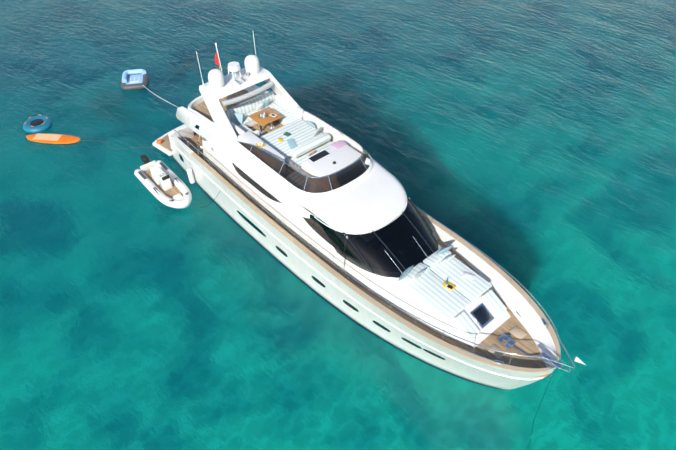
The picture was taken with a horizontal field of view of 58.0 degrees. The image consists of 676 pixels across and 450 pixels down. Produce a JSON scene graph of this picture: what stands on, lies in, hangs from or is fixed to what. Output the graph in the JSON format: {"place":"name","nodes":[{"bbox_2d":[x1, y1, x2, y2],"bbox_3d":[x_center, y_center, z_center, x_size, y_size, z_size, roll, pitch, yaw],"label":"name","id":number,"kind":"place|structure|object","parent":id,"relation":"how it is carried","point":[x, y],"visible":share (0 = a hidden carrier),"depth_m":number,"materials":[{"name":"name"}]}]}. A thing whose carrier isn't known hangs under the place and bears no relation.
{"place":"outdoors","nodes":[
{"label":"outdoors","id":0,"kind":"place"},
{"bbox_2d":[193,90,283,136],"bbox_3d":[-2.956,-3.940,28.308,3.597,0.001,10.250,-31,51,-29],"label":"flybridge deck","id":1,"kind":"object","parent":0,"point":[201,108],"visible":0.06,"depth_m":30.22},
{"bbox_2d":[248,107,282,125],"bbox_3d":[-3.380,-5.067,28.432,1.200,0.050,1.100,-31,51,-29],"label":"dining table","id":2,"kind":"object","parent":1,"relation":"on","point":[268,111],"visible":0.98,"depth_m":28.36,"materials":[{"name":"brown wood"}]},
{"bbox_2d":[277,118,286,124],"bbox_3d":[-2.535,-5.189,29.427,0.750,0.300,1.500,-31,51,-29],"label":"sofa base","id":3,"kind":"object","parent":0,"point":[279,120],"visible":0.04,"depth_m":29.14,"materials":[{"name":"white plastic"}]},
{"bbox_2d":[273,106,297,123],"bbox_3d":[-2.532,-5.284,29.251,0.700,0.160,1.450,-31,51,-29],"label":"bench seat","id":4,"kind":"object","parent":3,"relation":"on","point":[287,117],"visible":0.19,"depth_m":29.06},
{"bbox_2d":[259,119,322,159],"bbox_3d":[-2.040,-3.958,27.800,2.450,0.200,2.050,-31,51,-29],"label":"sunpad cushion","id":5,"kind":"object","parent":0,"point":[301,131],"visible":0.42,"depth_m":27.78,"materials":[{"name":"white fabric"}]},
{"bbox_2d":[287,139,296,148],"bbox_3d":[-2.042,-3.628,27.285,0.350,0.040,0.750,-11,44,-12],"label":"towel","id":6,"kind":"object","parent":5,"relation":"on","point":[292,144],"visible":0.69,"depth_m":27.27,"materials":[{"name":"blue fabric"}]},
{"bbox_2d":[285,141,330,170],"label":"sunpad plinth","id":7,"kind":"structure","parent":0,"point":[290,161],"depth_m":26.77,"materials":[{"name":"white plastic"}]},
{"bbox_2d":[290,133,330,157],"bbox_3d":[-1.209,-3.535,27.009,2.200,0.360,0.420,-31,51,-29],"label":"bolster backrest","id":8,"kind":"object","parent":7,"relation":"attached to","point":[309,145],"visible":1,"depth_m":26.82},
{"bbox_2d":[306,120,315,127],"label":"cushion","id":9,"kind":"object","parent":7,"relation":"on","point":[310,123],"visible":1,"depth_m":28.07,"materials":[{"name":"teal fabric"}]},
{"bbox_2d":[292,142,334,169],"bbox_3d":[-0.903,-3.063,26.869,2.400,0.160,0.620,-31,51,-29],"label":"bench backrest","id":10,"kind":"object","parent":7,"relation":"on","point":[297,163],"visible":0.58,"depth_m":26.68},
{"bbox_2d":[313,126,321,136],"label":"cushion","id":11,"kind":"object","parent":7,"relation":"on","point":[317,131],"visible":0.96,"depth_m":27.57,"materials":[{"name":"white fabric"}]},
{"bbox_2d":[0,0,675,449],"bbox_3d":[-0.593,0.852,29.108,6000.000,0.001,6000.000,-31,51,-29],"label":"sea water","id":12,"kind":"structure","parent":0,"point":[528,146],"depth_m":30.10,"materials":[{"name":"teal liquid"}]},
{"bbox_2d":[23,116,51,133],"bbox_3d":[-17.760,-5.975,36.048,1.640,0.485,1.640,-31,51,-29],"label":"inflatable ring","id":13,"kind":"object","parent":12,"relation":"on","point":[37,124],"visible":1,"depth_m":35.81,"materials":[{"name":"teal plastic"}]},
{"bbox_2d":[26,133,80,143],"bbox_3d":[-16.425,-5.023,35.173,3.300,0.180,0.848,4,43,4],"label":"paddle board","id":14,"kind":"object","parent":12,"relation":"on","point":[53,138],"visible":1,"depth_m":35.06,"materials":[{"name":"orange plastic"}]},
{"bbox_2d":[121,69,148,90],"bbox_3d":[-13.286,-9.520,39.863,1.751,0.654,1.931,-8,44,-8],"label":"inflatable raft","id":15,"kind":"object","parent":12,"relation":"in","point":[135,79],"visible":1,"depth_m":39.68,"materials":[{"name":"blue plastic"}]},
{"bbox_2d":[134,154,191,208],"bbox_3d":[-9.034,-2.225,31.698,1.680,1.320,4.597,-29,50,-28],"label":"dinghy","id":16,"kind":"object","parent":12,"relation":"on","point":[162,182],"visible":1,"depth_m":31.57,"materials":[{"name":"grey"}]},
{"bbox_2d":[152,124,184,155],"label":"swim platform","id":17,"kind":"structure","parent":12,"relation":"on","point":[162,149],"depth_m":34.02,"materials":[{"name":"white plastic"}]},
{"bbox_2d":[156,135,172,151],"bbox_3d":[-8.194,-5.418,35.060,4.557,0.001,1.760,-31,51,-29],"label":"swim platform decking","id":18,"kind":"object","parent":17,"relation":"on","point":[165,143],"visible":0.18,"depth_m":34.14,"materials":[{"name":"brown wood"}]},
{"bbox_2d":[171,137,555,389],"bbox_3d":[-1.192,1.012,27.396,2.700,4.000,22.750,-31,51,-29],"label":"ship hull","id":19,"kind":"object","parent":12,"relation":"on","point":[305,273],"visible":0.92,"depth_m":24.93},
{"bbox_2d":[238,212,264,235],"bbox_3d":[-4.058,-0.067,28.452,0.034,0.260,2.239,-31,51,-29],"label":"hull window","id":20,"kind":"structure","parent":19,"relation":"attached to","point":[251,224],"depth_m":28.43,"materials":[{"name":"black glass"}]},
{"bbox_2d":[237,210,265,236],"bbox_3d":[-4.056,-0.068,28.453,0.042,0.340,2.355,-31,51,-29],"label":"hull window frame","id":21,"kind":"object","parent":19,"relation":"attached to","point":[251,222],"visible":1,"depth_m":28.39,"materials":[{"name":"grey metal"}]},
{"bbox_2d":[312,277,324,286],"bbox_3d":[-0.835,2.412,25.896,0.029,0.231,0.785,-33,52,-30],"label":"porthole","id":22,"kind":"object","parent":19,"relation":"attached to","point":[317,281],"visible":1,"depth_m":25.90,"materials":[{"name":"black glass"}]},
{"bbox_2d":[173,158,507,389],"bbox_3d":[-1.900,1.661,28.183,21.595,0.197,1.579,33,52,30],"label":"boot stripe","id":23,"kind":"object","parent":19,"relation":"on","point":[339,309],"visible":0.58,"depth_m":25.95,"materials":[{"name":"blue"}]},
{"bbox_2d":[344,301,357,310],"bbox_3d":[0.513,3.308,24.892,0.041,0.231,0.790,-36,54,-32],"label":"porthole","id":24,"kind":"object","parent":19,"relation":"in","point":[349,305],"visible":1,"depth_m":24.88,"materials":[{"name":"black glass"}]},
{"bbox_2d":[173,144,542,380],"bbox_3d":[-1.501,0.889,26.502,22.078,0.769,1.797,33,52,30],"label":"bulwark","id":25,"kind":"object","parent":19,"relation":"attached to","point":[343,291],"visible":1,"depth_m":24.36,"materials":[{"name":"white plastic"}]},
{"bbox_2d":[183,134,549,376],"bbox_3d":[0.019,-0.119,27.254,4.997,1.196,21.910,-31,51,-29],"label":"teak deck","id":26,"kind":"object","parent":19,"relation":"on","point":[526,344],"visible":0.02,"depth_m":22.30,"materials":[{"name":"brown wood"}]},
{"bbox_2d":[168,125,193,145],"bbox_3d":[-8.370,-4.826,32.578,1.398,0.800,0.220,-31,51,-29],"label":"cockpit coaming","id":27,"kind":"object","parent":26,"relation":"on","point":[186,132],"visible":0.71,"depth_m":32.44,"materials":[{"name":"white plastic"}]},
{"bbox_2d":[202,137,344,272],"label":"house wall","id":28,"kind":"structure","parent":26,"relation":"on","point":[298,224],"depth_m":26.90,"materials":[{"name":"white plastic"}]},
{"bbox_2d":[343,245,510,347],"bbox_3d":[3.390,2.025,24.020,3.840,1.270,6.850,-31,51,-29],"label":"foredeck coachroof","id":29,"kind":"object","parent":26,"relation":"on","point":[402,295],"visible":0.25,"depth_m":22.73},
{"bbox_2d":[318,198,438,277],"bbox_3d":[2.002,0.246,24.516,4.000,1.010,4.350,-31,51,-29],"label":"windshield","id":30,"kind":"object","parent":29,"relation":"on","point":[397,238],"visible":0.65,"depth_m":23.77,"materials":[{"name":"black glass"}]},
{"bbox_2d":[343,196,433,272],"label":"windshield mullions","id":31,"kind":"object","parent":30,"relation":"attached to","point":[386,246],"visible":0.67,"depth_m":23.69,"materials":[{"name":"metal"}]},
{"bbox_2d":[384,236,427,272],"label":"windshield wipers","id":32,"kind":"object","parent":30,"relation":"attached to","point":[393,261],"visible":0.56,"depth_m":23.41,"materials":[{"name":"silver metal"}]},
{"bbox_2d":[401,255,491,319],"bbox_3d":[4.102,2.181,23.062,2.440,0.131,2.450,-31,54,-29],"label":"sun pad","id":33,"kind":"object","parent":29,"relation":"on","point":[431,290],"depth_m":22.83,"materials":[{"name":"white fabric"}]},
{"bbox_2d":[398,265,413,280],"bbox_3d":[2.553,1.810,22.948,0.180,0.620,0.620,43,53,3],"label":"cushion","id":34,"kind":"object","parent":33,"relation":"on","point":[405,273],"visible":0.98,"depth_m":22.80,"materials":[{"name":"teal fabric"}]},
{"bbox_2d":[403,263,429,283],"bbox_3d":[2.941,1.830,23.253,1.150,0.160,0.500,-31,40,-29],"label":"cushion","id":35,"kind":"object","parent":33,"relation":"on","point":[414,271],"visible":0.77,"depth_m":23.21,"materials":[{"name":"white fabric"}]},
{"bbox_2d":[414,269,425,279],"bbox_3d":[3.046,1.883,22.974,0.160,0.550,0.550,50,55,-1],"label":"cushion","id":36,"kind":"object","parent":33,"relation":"on","point":[419,274],"visible":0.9,"depth_m":22.83,"materials":[{"name":"white fabric"}]},
{"bbox_2d":[423,248,450,267],"bbox_3d":[3.872,1.271,23.852,1.150,0.160,0.500,-31,40,-29],"label":"cushion","id":37,"kind":"object","parent":33,"relation":"on","point":[432,260],"visible":0.73,"depth_m":23.70,"materials":[{"name":"white fabric"}]},
{"bbox_2d":[436,245,452,254],"bbox_3d":[4.152,0.988,23.835,0.620,0.620,0.180,-21,75,-21],"label":"cushion","id":38,"kind":"object","parent":33,"relation":"on","point":[444,250],"visible":0.94,"depth_m":23.65,"materials":[{"name":"teal fabric"}]},
{"bbox_2d":[440,254,455,262],"bbox_3d":[4.234,1.309,23.595,0.550,0.550,0.160,-24,80,-24],"label":"cushion","id":39,"kind":"object","parent":33,"relation":"on","point":[447,258],"visible":0.96,"depth_m":23.43,"materials":[{"name":"white fabric"}]},
{"bbox_2d":[442,281,455,290],"bbox_3d":[4.158,2.238,22.822,0.450,0.115,0.320,27,49,26],"label":"bow tray","id":40,"kind":"object","parent":33,"relation":"on","point":[448,283],"depth_m":22.83,"materials":[{"name":"yellow plastic"}]},
{"bbox_2d":[462,272,474,280],"bbox_3d":[4.965,1.943,23.154,0.450,0.120,0.300,20,47,21],"label":"towel","id":41,"kind":"object","parent":33,"relation":"on","point":[469,276],"visible":1,"depth_m":23.10,"materials":[{"name":"white fabric"}]},
{"bbox_2d":[454,311,479,339],"bbox_3d":[4.646,3.603,21.930,0.550,0.130,0.950,-31,77,-29],"label":"bow pad","id":42,"kind":"object","parent":29,"relation":"on","point":[467,325],"visible":1,"depth_m":21.86,"materials":[{"name":"white fabric"}]},
{"bbox_2d":[470,303,493,328],"bbox_3d":[5.274,3.319,22.303,0.720,0.050,0.720,-31,78,-29],"label":"hatch frame","id":43,"kind":"object","parent":29,"relation":"on","point":[478,322],"visible":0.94,"depth_m":22.23,"materials":[{"name":"silver metal"}]},
{"bbox_2d":[473,305,491,325],"bbox_3d":[5.274,3.303,22.288,0.580,0.021,0.580,-31,78,-29],"label":"hatch glass","id":44,"kind":"object","parent":43,"relation":"in","point":[482,315],"visible":1,"depth_m":22.28,"materials":[{"name":"black glass"}]},
{"bbox_2d":[482,289,506,316],"bbox_3d":[5.816,2.900,22.684,0.550,0.130,0.950,-31,77,-29],"label":"bow pad","id":45,"kind":"object","parent":29,"relation":"on","point":[494,303],"visible":1,"depth_m":22.61,"materials":[{"name":"white fabric"}]},
{"bbox_2d":[488,344,505,358],"bbox_3d":[5.618,4.489,21.577,0.400,0.020,0.500,-31,51,-29],"label":"deck locker hatch","id":46,"kind":"object","parent":26,"relation":"on","point":[498,354],"visible":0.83,"depth_m":21.55,"materials":[{"name":"beige plastic"}]},
{"bbox_2d":[497,333,515,348],"bbox_3d":[6.051,4.170,21.892,0.420,0.060,0.550,-31,51,-29],"label":"windlass","id":47,"kind":"object","parent":26,"relation":"on","point":[511,341],"visible":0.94,"depth_m":21.84,"materials":[{"name":"metal"}]},
{"bbox_2d":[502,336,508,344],"bbox_3d":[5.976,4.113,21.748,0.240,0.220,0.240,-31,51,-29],"label":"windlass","id":48,"kind":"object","parent":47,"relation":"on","point":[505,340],"visible":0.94,"depth_m":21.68,"materials":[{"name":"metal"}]},
{"bbox_2d":[507,343,546,360],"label":"anchor chain","id":49,"kind":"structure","parent":47,"relation":"on","point":[525,353],"depth_m":21.35,"materials":[{"name":"silver metal"}]},
{"bbox_2d":[509,326,526,339],"bbox_3d":[6.549,3.930,22.176,0.400,0.020,0.500,-31,51,-29],"label":"deck locker hatch","id":50,"kind":"object","parent":26,"relation":"on","point":[517,332],"visible":0.96,"depth_m":22.15,"materials":[{"name":"beige plastic"}]},
{"bbox_2d":[373,321,388,330],"bbox_3d":[1.709,4.000,24.062,0.054,0.231,0.798,-39,55,-34],"label":"porthole","id":51,"kind":"object","parent":19,"relation":"in","point":[381,326],"visible":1,"depth_m":24.07,"materials":[{"name":"black glass"}]},
{"bbox_2d":[403,338,419,347],"bbox_3d":[2.808,4.525,23.324,0.069,0.232,0.808,-43,58,-36],"label":"hull window","id":52,"kind":"structure","parent":19,"relation":"in","point":[415,345],"depth_m":23.33,"materials":[{"name":"black glass"}]},
{"bbox_2d":[425,350,443,358],"bbox_3d":[3.599,4.856,22.852,0.079,0.232,0.819,-47,60,-38],"label":"hull window","id":53,"kind":"structure","parent":19,"relation":"in","point":[434,354],"depth_m":22.85,"materials":[{"name":"black glass"}]},
{"bbox_2d":[453,345,493,360],"bbox_3d":[-1.446,0.678,26.061,22.010,1.677,1.987,33,52,30],"label":"inner bulwark","id":54,"kind":"object","parent":19,"relation":"attached to","point":[474,353],"depth_m":21.45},
{"bbox_2d":[172,135,192,153],"bbox_3d":[-7.910,-4.082,30.992,0.234,0.330,2.343,-26,49,-25],"label":"white cap rail","id":55,"kind":"object","parent":54,"relation":"on","point":[182,144],"visible":0.96,"depth_m":30.90,"materials":[{"name":"white plastic"}]},
{"bbox_2d":[186,169,194,183],"bbox_3d":[-7.675,-2.549,31.802,0.280,0.802,0.273,-34,52,-26],"label":"fender","id":56,"kind":"object","parent":55,"relation":"hanging from","point":[190,176],"visible":1,"depth_m":31.67,"materials":[{"name":"white rubber"}]},
{"bbox_2d":[191,152,550,372],"bbox_3d":[-0.601,1.020,24.870,19.262,0.643,1.734,32,52,29],"label":"rub rail","id":57,"kind":"object","parent":54,"relation":"on","point":[350,285],"visible":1,"depth_m":23.11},
{"bbox_2d":[174,130,511,363],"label":"railing stanchions","id":58,"kind":"object","parent":57,"relation":"on","point":[347,274],"visible":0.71,"depth_m":23.73,"materials":[{"name":"silver metal"}]},
{"bbox_2d":[174,129,541,357],"bbox_3d":[-1.398,0.018,25.489,21.326,1.230,1.433,34,53,31],"label":"hand rail","id":59,"kind":"object","parent":58,"relation":"on","point":[354,277],"visible":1,"depth_m":23.08,"materials":[{"name":"silver metal"}]},
{"bbox_2d":[542,340,574,368],"bbox_3d":[7.375,4.371,20.022,1.047,0.140,0.926,-31,51,-29],"label":"bow pulpit","id":60,"kind":"object","parent":59,"relation":"attached to","point":[562,363],"visible":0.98,"depth_m":19.92,"materials":[{"name":"silver metal"}]},
{"bbox_2d":[574,357,584,364],"bbox_3d":[7.755,4.370,19.484,0.050,0.260,0.360,-31,51,-29],"label":"bow pennant","id":61,"kind":"object","parent":60,"relation":"attached to","point":[577,359],"visible":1,"depth_m":19.51,"materials":[{"name":"white fabric"}]},
{"bbox_2d":[540,351,562,369],"bbox_3d":[7.174,4.553,20.505,0.200,0.100,0.800,-31,51,-29],"label":"bow roller","id":62,"kind":"object","parent":19,"relation":"attached to","point":[544,354],"visible":0.94,"depth_m":20.47,"materials":[{"name":"silver metal"}]},
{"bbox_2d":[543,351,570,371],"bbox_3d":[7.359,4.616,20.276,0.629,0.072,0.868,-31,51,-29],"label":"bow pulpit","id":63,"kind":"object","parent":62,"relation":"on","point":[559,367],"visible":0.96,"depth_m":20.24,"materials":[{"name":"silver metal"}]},
{"bbox_2d":[533,369,554,420],"bbox_3d":[7.175,8.065,22.352,0.147,7.578,1.835,3,43,3],"label":"anchor chain","id":64,"kind":"object","parent":12,"relation":"in","point":[543,396],"visible":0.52,"depth_m":21.51,"materials":[{"name":"silver metal"}]},
{"bbox_3d":[-0.555,-2.990,29.215,0.348,1.966,10.800,-31,51,-29],"label":"house","id":65,"kind":"object","parent":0,"visible":0},
{"bbox_2d":[232,163,280,202],"bbox_3d":[-3.625,-1.900,27.401,0.093,0.808,4.950,-30,51,-28],"label":"saloon window","id":66,"kind":"structure","parent":65,"relation":"attached to","point":[246,177],"depth_m":27.65,"materials":[{"name":"black glass"}]},
{"bbox_2d":[188,86,372,218],"bbox_3d":[-2.956,-4.012,28.241,4.197,1.298,10.850,-31,51,-29],"label":"flybridge coaming","id":67,"kind":"object","parent":65,"relation":"on","point":[276,185],"visible":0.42,"depth_m":26.67,"materials":[{"name":"white plastic"}]},
{"bbox_2d":[176,106,205,136],"bbox_3d":[-7.247,-5.207,29.997,0.158,1.542,3.375,-29,50,-28],"label":"fly wing fairing starboard","id":68,"kind":"object","parent":67,"relation":"attached to","point":[183,114],"visible":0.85,"depth_m":29.97,"materials":[{"name":"white plastic"}]},
{"bbox_2d":[199,85,238,140],"bbox_3d":[-5.317,-4.977,27.529,0.566,1.479,3.421,-31,51,-29],"label":"arch leg","id":69,"kind":"object","parent":67,"relation":"on","point":[217,112],"visible":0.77,"depth_m":27.47,"materials":[{"name":"white plastic"}]},
{"bbox_2d":[202,68,270,98],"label":"radar arch","id":70,"kind":"structure","parent":69,"relation":"on","point":[231,86],"depth_m":28.27,"materials":[{"name":"white plastic"}]},
{"bbox_2d":[208,69,224,88],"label":"satellite dome","id":71,"kind":"structure","parent":70,"relation":"on","point":[216,80],"depth_m":27.47,"materials":[{"name":"white plastic"}]},
{"bbox_2d":[228,70,241,81],"bbox_3d":[-4.810,-7.006,28.326,0.455,0.531,0.554,-31,51,-29],"label":"radar mast","id":72,"kind":"object","parent":70,"relation":"on","point":[235,74],"visible":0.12,"depth_m":28.25,"materials":[{"name":"white metal"}]},
{"bbox_2d":[228,61,240,71],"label":"radar dome","id":73,"kind":"structure","parent":72,"relation":"on","point":[234,66],"depth_m":27.89,"materials":[{"name":"white plastic"}]},
{"bbox_2d":[244,55,259,74],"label":"satellite dome","id":74,"kind":"structure","parent":70,"relation":"on","point":[252,64],"depth_m":28.43,"materials":[{"name":"white plastic"}]},
{"bbox_2d":[246,121,257,127],"bbox_3d":[-4.036,-5.196,29.435,3.000,0.300,0.800,-31,51,-29],"label":"sofa base","id":75,"kind":"object","parent":67,"relation":"on","point":[251,124],"depth_m":29.00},
{"bbox_2d":[229,120,244,135],"bbox_3d":[-4.624,-4.323,27.809,0.240,0.500,1.500,-39,54,-19],"label":"sofa back","id":76,"kind":"object","parent":75,"relation":"on","point":[238,130],"visible":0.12,"depth_m":27.54,"materials":[{"name":"white fabric"}]},
{"bbox_2d":[232,113,242,123],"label":"cushion","id":77,"kind":"object","parent":75,"relation":"on","point":[237,118],"visible":0.92,"depth_m":28.43,"materials":[{"name":"teal fabric"}]},
{"bbox_2d":[237,123,252,131],"bbox_3d":[-4.346,-4.285,28.179,0.700,0.160,1.400,-31,51,-29],"label":"sofa seat","id":78,"kind":"object","parent":75,"relation":"on","point":[242,126],"visible":0.06,"depth_m":28.32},
{"bbox_2d":[225,91,275,119],"bbox_3d":[-4.241,-5.713,29.270,2.950,0.500,0.260,-31,39,-29],"label":"sofa backrest","id":79,"kind":"object","parent":75,"relation":"on","point":[246,107],"visible":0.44,"depth_m":29.14,"materials":[{"name":"white fabric"}]},
{"bbox_2d":[230,101,278,124],"bbox_3d":[-4.003,-5.309,29.277,2.950,0.160,0.720,-31,51,-29],"label":"sofa seat","id":80,"kind":"object","parent":75,"relation":"on","point":[246,119],"visible":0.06,"depth_m":29.19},
{"bbox_2d":[251,130,259,136],"bbox_3d":[-3.888,-4.025,27.607,0.800,0.360,0.200,-31,51,-29],"label":"sofa arm","id":81,"kind":"object","parent":75,"relation":"on","point":[256,133],"visible":0.4,"depth_m":27.61},
{"bbox_2d":[255,103,263,110],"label":"cushion","id":82,"kind":"object","parent":75,"relation":"on","point":[259,106],"visible":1,"depth_m":29.16,"materials":[{"name":"white fabric"}]},
{"bbox_2d":[263,98,269,106],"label":"cushion","id":83,"kind":"object","parent":75,"relation":"on","point":[266,102],"visible":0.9,"depth_m":29.38,"materials":[{"name":"teal fabric"}]},
{"bbox_2d":[276,95,303,118],"bbox_3d":[-2.325,-5.673,29.228,0.260,0.500,1.900,-21,46,-38],"label":"sofa back","id":84,"kind":"object","parent":75,"relation":"on","point":[297,111],"visible":0.83,"depth_m":29.01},
{"bbox_2d":[238,131,284,161],"bbox_3d":[-3.344,-3.104,26.752,0.620,0.900,2.650,-31,51,-29],"label":"wet bar","id":85,"kind":"object","parent":67,"relation":"on","point":[249,137],"visible":0.4,"depth_m":26.68,"materials":[{"name":"white plastic"}]},
{"bbox_2d":[260,66,304,115],"bbox_3d":[-2.795,-6.493,29.154,0.566,1.479,3.421,-31,51,-29],"label":"arch leg","id":86,"kind":"object","parent":67,"relation":"on","point":[277,88],"visible":0.46,"depth_m":28.93,"materials":[{"name":"white plastic"}]},
{"bbox_2d":[222,81,273,105],"bbox_3d":[-4.114,-6.039,28.148,2.777,0.268,0.352,-31,51,-29],"label":"bimini roll","id":87,"kind":"object","parent":86,"relation":"attached to","point":[249,94],"visible":1,"depth_m":28.00,"materials":[{"name":"grey fabric"}]},
{"bbox_3d":[-5.453,-7.519,28.122,0.040,1.556,0.289,-31,51,-29],"label":"ensign staff","id":88,"kind":"object","parent":86,"relation":"on","visible":0},
{"bbox_2d":[215,46,219,64],"bbox_3d":[-5.596,-7.779,28.070,0.203,0.900,0.406,-18,46,-18],"label":"ensign flag","id":89,"kind":"object","parent":88,"relation":"attached to","point":[216,60],"visible":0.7,"depth_m":28.13,"materials":[{"name":"red fabric"}]},
{"bbox_2d":[237,110,363,177],"bbox_3d":[-1.375,-3.432,26.328,3.830,0.510,5.036,-31,51,-29],"label":"windscreen rail","id":90,"kind":"object","parent":67,"relation":"on","point":[303,174],"visible":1,"depth_m":25.50,"materials":[{"name":"silver metal"}]},
{"bbox_2d":[239,113,370,192],"bbox_3d":[-1.259,-3.306,26.265,3.857,0.540,5.375,-31,51,-29],"label":"flybridge windscreen","id":91,"kind":"object","parent":67,"relation":"on","point":[350,173],"visible":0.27,"depth_m":24.94,"materials":[{"name":"black glass"}]},
{"bbox_2d":[250,115,367,190],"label":"windscreen posts","id":92,"kind":"object","parent":67,"relation":"on","point":[328,176],"visible":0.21,"depth_m":25.17,"materials":[{"name":"silver metal"}]},
{"bbox_2d":[301,144,370,176],"bbox_3d":[-0.070,-2.366,25.917,2.568,0.960,1.938,-31,51,-29],"label":"helm console","id":93,"kind":"object","parent":67,"relation":"on","point":[344,156],"visible":0.35,"depth_m":25.53,"materials":[{"name":"white plastic"}]},
{"bbox_2d":[308,150,329,161],"bbox_3d":[-0.795,-2.922,25.801,0.900,0.012,0.340,-31,51,-29],"label":"instrument panel","id":94,"kind":"object","parent":93,"relation":"on","point":[318,156],"visible":1,"depth_m":25.76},
{"bbox_2d":[331,140,346,148],"bbox_3d":[0.035,-3.484,26.367,0.600,0.050,0.420,-31,51,-29],"label":"pink cushion","id":95,"kind":"object","parent":93,"relation":"on","point":[338,144],"visible":1,"depth_m":26.32,"materials":[{"name":"pink fabric"}]},
{"bbox_2d":[293,201,317,217],"bbox_3d":[-1.311,-0.565,24.872,0.343,0.450,1.250,-31,51,-29],"label":"roof skirt","id":96,"kind":"object","parent":65,"relation":"on","point":[311,213],"visible":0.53,"depth_m":24.74,"materials":[{"name":"white plastic"}]},
{"bbox_2d":[303,214,333,246],"bbox_3d":[-0.748,0.078,24.827,0.090,0.970,2.902,-32,52,-30],"label":"side window","id":97,"kind":"structure","parent":65,"relation":"attached to","point":[314,224],"depth_m":24.96,"materials":[{"name":"black glass"}]},
{"bbox_2d":[293,158,406,232],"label":"pilot house roof","id":98,"kind":"structure","parent":65,"relation":"on","point":[375,198],"depth_m":24.44,"materials":[{"name":"white plastic"}]},
{"bbox_2d":[314,199,407,234],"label":"roof edge trim","id":99,"kind":"structure","parent":98,"relation":"attached to","point":[360,233],"depth_m":23.90,"materials":[{"name":"white plastic"}]},
{"bbox_3d":[0.834,-0.205,28.702,2.700,4.000,22.750,-31,51,-29],"label":"hull","id":100,"kind":"object","parent":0,"visible":0},
{"bbox_2d":[424,217,556,368],"bbox_3d":[1.609,-1.157,28.029,1.987,1.677,22.010,-26,49,-25],"label":"bulwark","id":101,"kind":"object","parent":100,"relation":"attached to","point":[512,298],"visible":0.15,"depth_m":23.30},
{"bbox_2d":[417,208,560,360],"bbox_3d":[2.597,-0.901,26.930,1.734,0.643,19.262,-25,49,-25],"label":"cap rail","id":102,"kind":"object","parent":101,"relation":"on","point":[519,289],"visible":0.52,"depth_m":23.61,"materials":[{"name":"brown wood"}]},
{"bbox_2d":[431,221,550,328],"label":"railing stanchions","id":103,"kind":"object","parent":102,"relation":"on","point":[510,281],"visible":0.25,"depth_m":23.18,"materials":[{"name":"silver metal"}]},
{"bbox_2d":[416,207,559,339],"bbox_3d":[1.571,-1.765,27.402,1.433,1.230,21.326,-27,50,-26],"label":"hand rail","id":104,"kind":"object","parent":103,"relation":"on","point":[502,268],"visible":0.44,"depth_m":23.23,"materials":[{"name":"silver metal"}]}
]}

